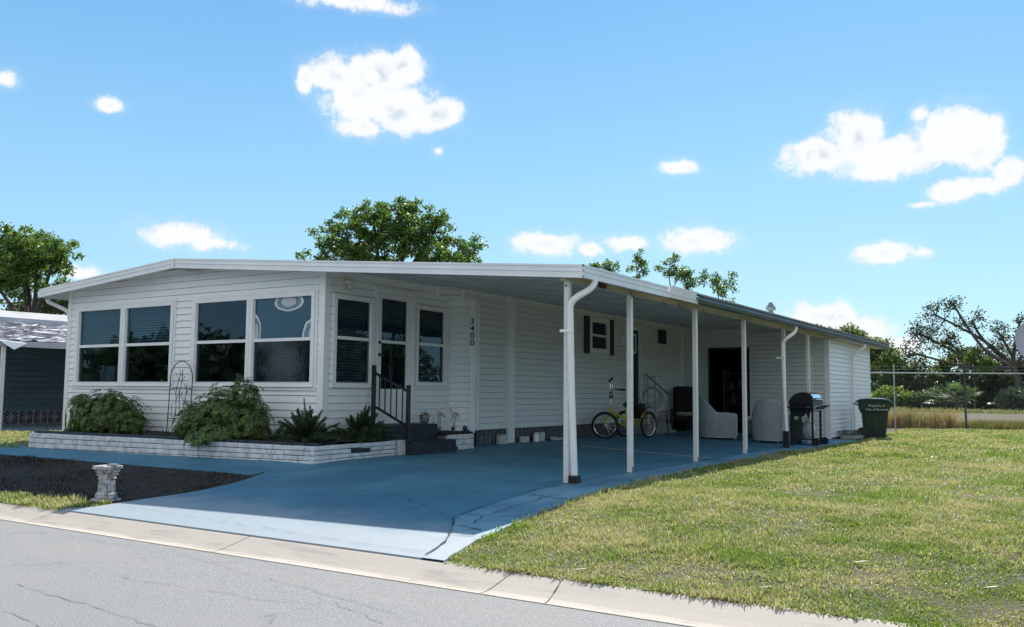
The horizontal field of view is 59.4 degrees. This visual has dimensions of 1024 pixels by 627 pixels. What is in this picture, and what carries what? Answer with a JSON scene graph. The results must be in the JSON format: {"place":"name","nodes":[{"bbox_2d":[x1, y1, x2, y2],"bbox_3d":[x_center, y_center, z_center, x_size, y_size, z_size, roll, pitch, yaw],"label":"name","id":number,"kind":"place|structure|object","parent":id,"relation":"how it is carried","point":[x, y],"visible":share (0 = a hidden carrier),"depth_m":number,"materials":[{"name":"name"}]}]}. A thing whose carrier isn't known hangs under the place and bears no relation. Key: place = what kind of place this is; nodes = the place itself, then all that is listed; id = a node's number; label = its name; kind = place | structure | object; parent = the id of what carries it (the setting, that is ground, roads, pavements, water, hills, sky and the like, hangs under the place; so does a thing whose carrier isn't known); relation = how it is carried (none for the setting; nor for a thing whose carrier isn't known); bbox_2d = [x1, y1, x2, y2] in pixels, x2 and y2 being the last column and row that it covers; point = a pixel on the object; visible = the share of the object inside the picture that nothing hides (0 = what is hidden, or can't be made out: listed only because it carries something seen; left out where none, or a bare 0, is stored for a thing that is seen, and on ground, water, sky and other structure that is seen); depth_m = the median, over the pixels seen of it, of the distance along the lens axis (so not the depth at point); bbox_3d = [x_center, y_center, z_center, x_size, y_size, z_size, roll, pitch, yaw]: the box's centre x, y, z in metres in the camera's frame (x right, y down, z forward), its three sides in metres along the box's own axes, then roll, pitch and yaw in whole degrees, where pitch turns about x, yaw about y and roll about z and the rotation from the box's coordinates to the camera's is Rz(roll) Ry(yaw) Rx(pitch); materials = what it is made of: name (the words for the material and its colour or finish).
{"place":"outdoors","nodes":[
{"label":"outdoors","id":0,"kind":"place"},
{"bbox_2d":[1,423,61,431],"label":"neighbour driveway","id":1,"kind":"structure","parent":0,"point":[24,427],"depth_m":23.37,"materials":[{"name":"grey concrete"}]},
{"bbox_2d":[0,520,686,626],"bbox_3d":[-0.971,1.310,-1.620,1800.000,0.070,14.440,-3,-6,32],"label":"street","id":2,"kind":"structure","parent":0,"point":[73,566],"depth_m":6.30,"materials":[{"name":"grey asphalt"}]},
{"bbox_2d":[3,532,393,626],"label":"street cracks","id":3,"kind":"object","parent":2,"relation":"on","point":[181,586],"visible":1,"depth_m":6.13,"materials":[{"name":"grey asphalt"}]},
{"bbox_2d":[0,502,917,626],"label":"curb","id":4,"kind":"structure","parent":2,"relation":"on","point":[676,609],"depth_m":6.80,"materials":[{"name":"concrete"}]},
{"bbox_2d":[130,458,715,602],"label":"slab joints","id":5,"kind":"object","parent":4,"relation":"on","point":[496,515],"visible":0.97,"depth_m":9.05,"materials":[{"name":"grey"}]},
{"bbox_2d":[60,430,834,561],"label":"driveway","id":6,"kind":"structure","parent":0,"point":[346,503],"depth_m":10.75,"materials":[{"name":"blue concrete"}]},
{"bbox_2d":[363,365,455,454],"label":"entry steps","id":7,"kind":"structure","parent":6,"relation":"on","point":[420,439],"depth_m":14.85,"materials":[{"name":"black paint"}]},
{"bbox_2d":[419,410,429,423],"bbox_3d":[-1.516,1.797,15.616,0.194,0.240,0.196,2,-5,-17],"label":"flower pot","id":8,"kind":"object","parent":7,"relation":"on","point":[423,420],"visible":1,"depth_m":15.56,"materials":[{"name":"ceramic"}]},
{"bbox_2d":[438,430,473,449],"bbox_3d":[-1.196,2.286,16.207,0.770,0.315,0.942,-3,-6,32],"label":"brick planter","id":9,"kind":"object","parent":6,"relation":"on","point":[464,440],"visible":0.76,"depth_m":16.04,"materials":[{"name":"white brick"}]},
{"bbox_2d":[433,411,444,431],"bbox_3d":[-1.303,1.911,15.909,0.099,0.383,0.336,-3,-6,32],"label":"flamingo ornament","id":10,"kind":"object","parent":9,"relation":"on","point":[439,413],"visible":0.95,"depth_m":15.91,"materials":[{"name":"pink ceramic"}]},
{"bbox_2d":[449,406,458,427],"bbox_3d":[-1.047,1.902,16.199,0.099,0.455,0.274,-3,-6,32],"label":"flamingo ornament","id":11,"kind":"object","parent":9,"relation":"on","point":[453,415],"visible":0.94,"depth_m":16.18,"materials":[{"name":"plastic"}]},
{"bbox_2d":[497,434,507,443],"bbox_3d":[-0.189,2.475,17.651,0.080,0.198,0.300,-3,-6,32],"label":"edging block","id":12,"kind":"object","parent":6,"relation":"on","point":[502,438],"depth_m":17.59,"materials":[{"name":"grey concrete"}]},
{"bbox_2d":[519,436,528,441],"bbox_3d":[0.252,2.573,18.336,0.080,0.130,0.260,-3,-6,32],"label":"edging block","id":13,"kind":"object","parent":6,"relation":"on","point":[523,438],"depth_m":18.27,"materials":[{"name":"grey concrete"}]},
{"bbox_2d":[533,431,538,441],"bbox_3d":[0.498,2.541,18.575,0.124,0.230,0.124,-3,-6,32],"label":"jug","id":14,"kind":"object","parent":6,"relation":"on","point":[536,437],"visible":0.97,"depth_m":18.53,"materials":[{"name":"white plastic"}]},
{"bbox_2d":[537,432,544,440],"bbox_3d":[0.582,2.584,18.815,0.080,0.198,0.300,-3,-6,32],"label":"edging block","id":15,"kind":"object","parent":6,"relation":"on","point":[541,436],"depth_m":18.81,"materials":[{"name":"grey concrete"}]},
{"bbox_2d":[550,436,562,439],"bbox_3d":[0.973,2.670,19.266,0.192,0.070,0.506,-2,-6,27],"label":"stepping stone","id":16,"kind":"object","parent":6,"relation":"on","point":[555,438],"visible":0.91,"depth_m":19.07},
{"bbox_2d":[591,377,656,438],"bbox_3d":[2.574,2.185,20.819,0.821,1.397,1.714,-4,-7,41],"label":"tricycle","id":17,"kind":"object","parent":6,"relation":"on","point":[624,423],"visible":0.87,"depth_m":20.75,"materials":[{"name":"yellow metal"}]},
{"bbox_2d":[633,398,645,417],"bbox_3d":[2.969,2.236,21.259,0.360,0.471,0.280,-4,-7,44],"label":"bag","id":18,"kind":"object","parent":17,"relation":"in","point":[635,411],"visible":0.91,"depth_m":21.12,"materials":[{"name":"black fabric"}]},
{"bbox_2d":[584,446,707,457],"bbox_3d":[2.450,2.601,16.917,2.771,0.100,0.169,-3,-6,37],"label":"slab strip","id":19,"kind":"object","parent":6,"relation":"on","point":[641,451],"visible":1,"depth_m":16.92,"materials":[{"name":"paint"}]},
{"bbox_2d":[633,373,675,434],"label":"back steps","id":20,"kind":"structure","parent":6,"relation":"on","point":[663,426],"depth_m":22.88,"materials":[{"name":"grey concrete"}]},
{"bbox_2d":[642,387,663,408],"bbox_3d":[3.525,2.112,22.463,0.580,0.565,0.090,2,-5,-12],"label":"garden hose","id":21,"kind":"object","parent":20,"relation":"hanging from","point":[645,391],"visible":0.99,"depth_m":22.45,"materials":[{"name":"grey rubber"}]},
{"bbox_2d":[675,421,692,430],"bbox_3d":[4.871,3.100,25.281,0.400,0.380,0.690,-3,-6,32],"label":"storage box","id":22,"kind":"object","parent":6,"relation":"on","point":[684,425],"visible":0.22,"depth_m":25.02,"materials":[{"name":"black plastic"}]},
{"bbox_2d":[670,386,698,428],"bbox_3d":[4.759,2.602,24.489,0.880,1.230,0.855,0,-5,8],"label":"lounge chair","id":23,"kind":"object","parent":6,"relation":"on","point":[681,409],"visible":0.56,"depth_m":24.67,"materials":[{"name":"brown fabric"}]},
{"bbox_2d":[698,395,737,439],"bbox_3d":[4.977,2.519,21.876,0.886,1.054,0.900,0,-5,5],"label":"wicker chair","id":24,"kind":"object","parent":6,"relation":"on","point":[713,423],"visible":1,"depth_m":21.46,"materials":[{"name":"white wicker"}]},
{"bbox_2d":[747,416,752,436],"bbox_3d":[6.481,2.752,22.862,0.882,0.835,0.778,3,-6,-27],"label":"wicker chair","id":25,"kind":"object","parent":6,"relation":"on","point":[749,426],"visible":0.09,"depth_m":22.84,"materials":[{"name":"white wicker"}]},
{"bbox_2d":[751,398,789,442],"bbox_3d":[6.121,2.537,21.352,0.822,1.033,0.885,-2,-6,25],"label":"wicker chair","id":26,"kind":"object","parent":6,"relation":"on","point":[767,421],"visible":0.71,"depth_m":20.98,"materials":[{"name":"white wicker"}]},
{"bbox_2d":[0,0,1023,383],"label":"sky","id":27,"kind":"structure","parent":0,"point":[858,162],"materials":[{"name":"blue"}]},
{"bbox_2d":[0,411,1023,626],"bbox_3d":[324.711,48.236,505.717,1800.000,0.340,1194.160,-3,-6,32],"label":"ground","id":28,"kind":"structure","parent":0,"point":[974,416],"depth_m":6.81,"materials":[{"name":"green plant"}]},
{"bbox_2d":[0,310,67,430],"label":"mobile home","id":29,"kind":"object","parent":28,"relation":"on","point":[32,359],"visible":0.17,"depth_m":25.37,"materials":[{"name":"grey"}]},
{"bbox_2d":[1,281,69,314],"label":"tree","id":30,"kind":"object","parent":28,"relation":"on","point":[45,308],"visible":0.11,"depth_m":59.06,"materials":[{"name":"green plant"}]},
{"bbox_2d":[0,221,84,312],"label":"tree","id":31,"kind":"object","parent":28,"relation":"on","point":[36,255],"visible":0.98,"depth_m":57.60,"materials":[{"name":"green plant"}]},
{"bbox_2d":[0,454,254,508],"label":"bare bed","id":32,"kind":"object","parent":28,"relation":"on","point":[131,471],"visible":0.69,"depth_m":12.02,"materials":[{"name":"soil"}]},
{"bbox_2d":[91,464,122,502],"bbox_3d":[-4.737,1.982,10.509,0.258,0.446,0.257,-3,-6,32],"label":"pedestal","id":33,"kind":"object","parent":32,"relation":"on","point":[106,474],"visible":1,"depth_m":10.43,"materials":[{"name":"stone"}]},
{"bbox_2d":[0,443,265,475],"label":"entry walk","id":34,"kind":"structure","parent":28,"relation":"on","point":[220,465],"depth_m":13.87,"materials":[{"name":"blue concrete"}]},
{"bbox_2d":[28,430,404,463],"bbox_3d":[-5.185,2.286,15.366,6.805,0.482,2.184,-2,-6,30],"label":"brick planter","id":35,"kind":"object","parent":28,"relation":"on","point":[154,442],"visible":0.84,"depth_m":14.07,"materials":[{"name":"white brick"}]},
{"bbox_2d":[65,410,78,430],"bbox_3d":[-8.090,1.936,16.672,0.419,0.509,0.291,-3,-6,32],"label":"sword plant","id":36,"kind":"object","parent":35,"relation":"in","point":[71,428],"visible":0.22,"depth_m":16.64,"materials":[{"name":"green plant"}]},
{"bbox_2d":[65,388,150,434],"bbox_3d":[-7.317,1.785,16.161,2.129,0.883,1.076,-3,-6,32],"label":"shrub","id":37,"kind":"object","parent":35,"relation":"in","point":[104,413],"visible":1,"depth_m":15.83,"materials":[{"name":"green plant"}]},
{"bbox_2d":[166,361,192,431],"bbox_3d":[-5.834,1.488,15.806,0.666,1.319,0.045,-3,-6,32],"label":"trellis","id":38,"kind":"object","parent":35,"relation":"on","point":[176,388],"visible":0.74,"depth_m":15.85,"materials":[{"name":"black paint"}]},
{"bbox_2d":[169,377,275,447],"bbox_3d":[-4.745,1.563,14.321,2.035,1.117,1.310,-3,-6,32],"label":"shrub","id":39,"kind":"object","parent":35,"relation":"in","point":[210,420],"visible":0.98,"depth_m":14.08,"materials":[{"name":"green plant"}]},
{"bbox_2d":[243,424,290,443],"bbox_3d":[-3.677,1.831,13.732,0.576,0.326,0.698,-3,-6,32],"label":"foxtail fern","id":40,"kind":"object","parent":35,"relation":"in","point":[268,438],"visible":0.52,"depth_m":13.67,"materials":[{"name":"green plant"}]},
{"bbox_2d":[268,398,340,443],"bbox_3d":[-3.093,1.625,13.503,1.121,0.716,1.024,-1,-5,15],"label":"foxtail fern","id":41,"kind":"object","parent":35,"relation":"in","point":[305,429],"visible":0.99,"depth_m":13.33,"materials":[{"name":"green plant"}]},
{"bbox_2d":[327,406,401,442],"bbox_3d":[-2.374,1.786,14.342,0.930,0.668,1.456,-1,-5,14],"label":"foxtail fern","id":42,"kind":"object","parent":35,"relation":"in","point":[360,429],"visible":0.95,"depth_m":14.09,"materials":[{"name":"green plant"}]},
{"bbox_2d":[295,195,488,262],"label":"tree","id":43,"kind":"object","parent":28,"relation":"on","point":[423,241],"visible":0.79,"depth_m":51.88,"materials":[{"name":"green plant"}]},
{"bbox_2d":[38,258,888,483],"bbox_3d":[1.302,1.295,23.402,12.509,3.868,20.828,-3,-6,32],"label":"mobile home","id":44,"kind":"object","parent":28,"relation":"on","point":[488,352],"visible":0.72,"depth_m":17.21,"materials":[{"name":"plastic"}]},
{"bbox_2d":[72,305,122,385],"bbox_3d":[-8.006,0.639,17.507,1.520,1.550,0.168,-3,-6,32],"label":"window","id":45,"kind":"structure","parent":44,"relation":"in","point":[79,325],"depth_m":17.64,"materials":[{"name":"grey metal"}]},
{"bbox_2d":[119,301,173,386],"bbox_3d":[-6.738,0.579,16.699,1.510,1.550,0.168,-3,-6,32],"label":"window","id":46,"kind":"structure","parent":44,"relation":"in","point":[126,308],"depth_m":16.81,"materials":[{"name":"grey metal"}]},
{"bbox_2d":[189,295,249,386],"bbox_3d":[-5.047,0.495,15.578,1.490,1.550,0.094,-3,-6,32],"label":"window","id":47,"kind":"structure","parent":44,"relation":"in","point":[196,302],"depth_m":15.73,"materials":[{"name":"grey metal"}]},
{"bbox_2d":[247,290,315,386],"bbox_3d":[-3.784,0.435,14.772,1.530,1.550,0.094,-3,-6,32],"label":"window","id":48,"kind":"structure","parent":44,"relation":"in","point":[281,325],"depth_m":14.78,"materials":[{"name":"white glass"}]},
{"bbox_2d":[331,293,374,387],"bbox_3d":[-2.652,0.470,14.842,0.168,1.510,0.996,-3,-6,32],"label":"window","id":49,"kind":"structure","parent":44,"relation":"in","point":[335,383],"depth_m":14.91,"materials":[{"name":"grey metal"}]},
{"bbox_2d":[377,293,411,417],"bbox_3d":[-2.059,0.743,15.687,0.198,2.125,0.910,-3,-6,32],"label":"door","id":50,"kind":"structure","parent":44,"relation":"in","point":[408,315],"depth_m":15.76,"materials":[{"name":"white glass"}]},
{"bbox_2d":[415,305,447,386],"bbox_3d":[-1.527,0.613,16.597,0.168,1.470,0.956,-3,-6,32],"label":"window","id":51,"kind":"structure","parent":44,"relation":"in","point":[444,346],"depth_m":16.70,"materials":[{"name":"grey metal"}]},
{"bbox_2d":[590,317,610,353],"bbox_3d":[2.063,0.542,21.618,0.168,0.830,1.036,-3,-6,32],"label":"window","id":52,"kind":"structure","parent":44,"relation":"in","point":[607,322],"depth_m":21.72,"materials":[{"name":"grey metal"}]},
{"bbox_2d":[633,330,637,402],"bbox_3d":[3.087,1.492,23.149,0.054,2.140,0.720,-3,-6,32],"label":"back door","id":53,"kind":"structure","parent":44,"relation":"in","point":[635,333],"depth_m":23.32,"materials":[{"name":"white paint"}]},
{"bbox_2d":[589,260,601,267],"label":"slender tree","id":54,"kind":"object","parent":28,"relation":"on","point":[593,264],"visible":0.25,"depth_m":50.79,"materials":[{"name":"green plant"}]},
{"bbox_2d":[597,258,620,273],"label":"slender tree","id":55,"kind":"object","parent":28,"relation":"on","point":[608,266],"visible":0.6,"depth_m":50.27,"materials":[{"name":"green plant"}]},
{"bbox_2d":[626,248,649,278],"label":"slender tree","id":56,"kind":"object","parent":28,"relation":"on","point":[641,262],"visible":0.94,"depth_m":49.32,"materials":[{"name":"green plant"}]},
{"bbox_2d":[422,439,859,561],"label":"carport edge pavers","id":57,"kind":"object","parent":28,"relation":"on","point":[489,520],"visible":0.69,"depth_m":9.78,"materials":[{"name":"concrete"}]},
{"bbox_2d":[787,392,829,445],"bbox_3d":[6.811,2.417,20.654,0.745,1.208,1.190,-3,-6,32],"label":"gas grill","id":58,"kind":"object","parent":57,"relation":"on","point":[801,405],"visible":0.97,"depth_m":20.55,"materials":[{"name":"black paint"}]},
{"bbox_2d":[802,418,815,438],"bbox_3d":[6.827,2.571,20.703,0.322,0.615,0.328,-3,-6,32],"label":"propane tank","id":59,"kind":"object","parent":58,"relation":"on","point":[806,430],"visible":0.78,"depth_m":20.58,"materials":[{"name":"metal"}]},
{"bbox_2d":[653,252,688,285],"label":"slender tree","id":60,"kind":"object","parent":28,"relation":"on","point":[673,273],"visible":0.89,"depth_m":48.16,"materials":[{"name":"green plant"}]},
{"bbox_2d":[676,269,699,290],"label":"slender tree","id":61,"kind":"object","parent":28,"relation":"on","point":[691,281],"visible":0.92,"depth_m":47.65,"materials":[{"name":"green plant"}]},
{"bbox_2d":[695,268,739,302],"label":"slender tree","id":62,"kind":"object","parent":28,"relation":"on","point":[721,291],"visible":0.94,"depth_m":46.63,"materials":[{"name":"green plant"}]},
{"bbox_2d":[837,429,861,439],"bbox_3d":[9.158,3.253,24.199,0.665,0.286,1.103,-3,-6,32],"label":"hose pile","id":63,"kind":"object","parent":28,"relation":"on","point":[847,433],"visible":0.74,"depth_m":23.97,"materials":[{"name":"grey rubber"}]},
{"bbox_2d":[840,435,869,439],"bbox_3d":[9.271,3.305,24.002,2.032,0.119,0.593,5,-7,-45],"label":"splash block","id":64,"kind":"object","parent":28,"relation":"on","point":[851,437],"depth_m":23.30,"materials":[{"name":"grey concrete"}]},
{"bbox_2d":[816,322,902,380],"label":"tree","id":65,"kind":"object","parent":28,"relation":"on","point":[851,329],"visible":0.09,"depth_m":86.09,"materials":[{"name":"green plant"}]},
{"bbox_2d":[853,398,891,438],"bbox_3d":[9.776,2.837,24.379,0.947,1.087,0.690,-1,-5,19],"label":"rubbish cart","id":66,"kind":"object","parent":28,"relation":"on","point":[874,412],"visible":0.99,"depth_m":24.09,"materials":[{"name":"green plastic"}]},
{"bbox_2d":[870,349,914,391],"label":"tree","id":67,"kind":"object","parent":28,"relation":"on","point":[882,365],"visible":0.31,"depth_m":83.57,"materials":[{"name":"green plant"}]},
{"bbox_2d":[871,384,914,407],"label":"bush","id":68,"kind":"object","parent":28,"relation":"on","point":[888,395],"visible":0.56,"depth_m":77.38,"materials":[{"name":"green plant"}]},
{"bbox_2d":[885,357,957,407],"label":"bush","id":69,"kind":"object","parent":28,"relation":"on","point":[917,384],"visible":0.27,"depth_m":81.13,"materials":[{"name":"green plant"}]},
{"bbox_2d":[905,381,962,409],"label":"bush","id":70,"kind":"object","parent":28,"relation":"on","point":[923,394],"visible":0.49,"depth_m":76.25,"materials":[{"name":"green plant"}]},
{"bbox_2d":[870,364,1023,428],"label":"chain link fence","id":71,"kind":"object","parent":28,"relation":"on","point":[964,373],"visible":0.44,"depth_m":31.54,"materials":[{"name":"silver metal"}]},
{"bbox_2d":[890,405,1023,413],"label":"grass","id":72,"kind":"structure","parent":28,"relation":"on","point":[997,411],"depth_m":62.28,"materials":[{"name":"plant"}]},
{"bbox_2d":[894,294,1023,388],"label":"oak tree","id":73,"kind":"object","parent":28,"relation":"on","point":[1013,364],"visible":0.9,"depth_m":77.42,"materials":[{"name":"green plant"}]},
{"bbox_2d":[924,381,994,410],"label":"palmetto","id":74,"kind":"object","parent":28,"relation":"on","point":[961,389],"visible":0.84,"depth_m":69.79,"materials":[{"name":"green plant"}]},
{"bbox_2d":[928,343,1003,408],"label":"tree","id":75,"kind":"object","parent":28,"relation":"on","point":[969,382],"visible":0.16,"depth_m":81.19,"materials":[{"name":"green plant"}]},
{"bbox_2d":[960,346,1001,408],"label":"tree","id":76,"kind":"object","parent":28,"relation":"on","point":[988,364],"visible":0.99,"depth_m":74.62,"materials":[{"name":"green plant"}]},
{"bbox_2d":[940,419,1023,429],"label":"weeds","id":77,"kind":"object","parent":28,"relation":"on","point":[1008,425],"visible":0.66,"depth_m":31.54,"materials":[{"name":"plant"}]},
{"bbox_2d":[963,370,1013,409],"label":"bush","id":78,"kind":"object","parent":28,"relation":"on","point":[990,388],"visible":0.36,"depth_m":78.73,"materials":[{"name":"green plant"}]},
{"bbox_2d":[978,333,1023,360],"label":"tree","id":79,"kind":"object","parent":28,"relation":"on","point":[999,345],"visible":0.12,"depth_m":81.64,"materials":[{"name":"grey plant"}]},
{"bbox_2d":[993,381,1023,410],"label":"bush","id":80,"kind":"object","parent":28,"relation":"on","point":[1010,395],"visible":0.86,"depth_m":70.61,"materials":[{"name":"green plant"}]},
{"bbox_2d":[1000,352,1023,388],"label":"bush","id":81,"kind":"object","parent":28,"relation":"on","point":[1021,369],"visible":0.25,"depth_m":76.52,"materials":[{"name":"green plant"}]},
{"bbox_2d":[1015,323,1023,356],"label":"satellite dish","id":82,"kind":"object","parent":28,"relation":"on","point":[1019,337],"visible":1,"depth_m":43.16,"materials":[{"name":"grey"}]},
{"bbox_2d":[887,406,962,428],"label":"tall dry grass","id":83,"kind":"structure","parent":0,"point":[906,423],"depth_m":32.22,"materials":[{"name":"beige plant"}]}
]}

